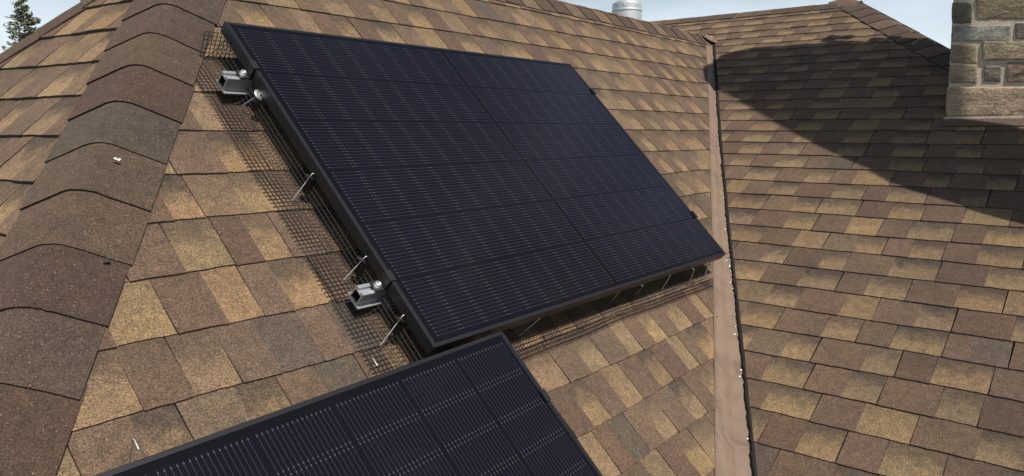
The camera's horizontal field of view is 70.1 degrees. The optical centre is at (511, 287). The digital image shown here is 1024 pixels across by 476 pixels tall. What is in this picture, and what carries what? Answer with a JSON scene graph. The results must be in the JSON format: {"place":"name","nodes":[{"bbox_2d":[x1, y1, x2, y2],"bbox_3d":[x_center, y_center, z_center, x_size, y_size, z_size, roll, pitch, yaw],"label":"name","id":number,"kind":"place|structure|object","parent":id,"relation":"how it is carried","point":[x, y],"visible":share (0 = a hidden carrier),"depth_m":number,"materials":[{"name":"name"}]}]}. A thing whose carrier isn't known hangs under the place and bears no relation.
{"place":"outdoors","nodes":[
{"label":"outdoors","id":0,"kind":"place"},
{"bbox_2d":[1,0,40,49],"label":"spruce tree","id":1,"kind":"object","parent":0,"point":[22,20],"visible":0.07,"depth_m":25.02,"materials":[{"name":"green plant"}]},
{"bbox_2d":[0,0,952,53],"label":"sky","id":2,"kind":"structure","parent":0,"point":[931,18],"materials":[{"name":"white"}]},
{"bbox_2d":[0,0,1023,475],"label":"house","id":3,"kind":"structure","parent":0,"point":[844,178],"depth_m":2.36,"materials":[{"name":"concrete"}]},
{"bbox_2d":[215,60,595,105],"bbox_3d":[-0.219,-0.708,2.675,0.120,0.120,1.820,10,15,38],"label":"mounting rail","id":4,"kind":"object","parent":3,"relation":"attached to","point":[237,82],"visible":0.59,"depth_m":2.00,"materials":[{"name":"metal"}]},
{"bbox_2d":[221,21,725,354],"bbox_3d":[0.033,-0.433,2.555,0.826,0.826,1.722,10,15,38],"label":"solar panel","id":5,"kind":"object","parent":4,"relation":"on","point":[471,196],"visible":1,"depth_m":2.27,"materials":[{"name":"black glass"}]},
{"bbox_2d":[200,31,236,58],"bbox_3d":[-0.763,-0.712,2.184,0.044,0.068,0.348,10,15,38],"label":"wire mesh","id":6,"kind":"object","parent":5,"relation":"attached to","point":[214,45],"visible":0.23,"depth_m":2.08,"materials":[{"name":"black metal"}]},
{"bbox_2d":[242,90,262,105],"bbox_3d":[-0.710,-0.520,2.001,0.080,0.043,0.032,1,12,6],"label":"clip","id":7,"kind":"object","parent":5,"relation":"attached to","point":[257,93],"visible":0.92,"depth_m":1.99,"materials":[{"name":"silver metal"}]},
{"bbox_2d":[293,173,314,198],"bbox_3d":[-0.540,-0.265,1.912,0.069,0.069,0.033,-1,12,-7],"label":"clip","id":8,"kind":"object","parent":5,"relation":"attached to","point":[310,176],"visible":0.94,"depth_m":1.91,"materials":[{"name":"silver metal"}]},
{"bbox_2d":[196,40,436,374],"bbox_3d":[-0.551,-0.236,1.896,0.858,0.858,0.141,10,15,38],"label":"wire mesh","id":9,"kind":"object","parent":5,"relation":"attached to","point":[305,216],"visible":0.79,"depth_m":1.90,"materials":[{"name":"black metal"}]},
{"bbox_2d":[343,255,366,279],"bbox_3d":[-0.384,-0.048,1.829,0.075,0.063,0.032,-6,14,-25],"label":"clip","id":10,"kind":"object","parent":5,"relation":"attached to","point":[362,259],"visible":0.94,"depth_m":1.83,"materials":[{"name":"silver metal"}]},
{"bbox_2d":[380,315,405,344],"bbox_3d":[-0.285,0.103,1.778,0.075,0.072,0.032,-2,12,-9],"label":"clip","id":11,"kind":"object","parent":5,"relation":"attached to","point":[400,318],"visible":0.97,"depth_m":1.77,"materials":[{"name":"silver metal"}]},
{"bbox_2d":[454,262,712,361],"bbox_3d":[0.335,0.062,2.442,0.044,0.134,1.566,10,15,38],"label":"wire mesh","id":12,"kind":"object","parent":5,"relation":"attached to","point":[670,293],"visible":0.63,"depth_m":2.42,"materials":[{"name":"black metal"}]},
{"bbox_2d":[347,211,697,310],"bbox_3d":[0.189,-0.127,2.466,0.120,0.120,1.820,10,15,38],"label":"mounting rail","id":13,"kind":"object","parent":3,"relation":"attached to","point":[367,295],"visible":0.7,"depth_m":1.79,"materials":[{"name":"metal"}]},
{"bbox_2d":[539,388,550,401],"bbox_3d":[-0.316,0.398,1.414,0.093,0.093,1.272,10,15,38],"label":"mounting rail","id":14,"kind":"object","parent":3,"relation":"attached to","point":[545,395],"visible":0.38,"depth_m":1.84,"materials":[{"name":"metal"}]},
{"bbox_2d":[94,331,602,475],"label":"solar panel","id":15,"kind":"object","parent":14,"relation":"on","point":[480,407],"visible":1,"depth_m":1.56,"materials":[{"name":"black glass"}]},
{"bbox_2d":[128,438,138,462],"bbox_3d":[-0.646,0.281,1.245,0.058,0.059,0.008,10,15,38],"label":"clip","id":16,"kind":"object","parent":15,"relation":"attached to","point":[133,440],"visible":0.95,"depth_m":1.24,"materials":[{"name":"silver metal"}]},
{"bbox_3d":[-0.479,0.274,1.440,0.111,0.035,0.951,10,15,38],"label":"wire mesh","id":17,"kind":"object","parent":15,"relation":"attached to","visible":0},
{"bbox_2d":[368,358,377,375],"bbox_3d":[-0.319,0.183,1.657,0.008,0.058,0.062,-7,14,-30],"label":"clip","id":18,"kind":"object","parent":17,"relation":"attached to","point":[370,365],"visible":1,"depth_m":1.65,"materials":[{"name":"silver metal"}]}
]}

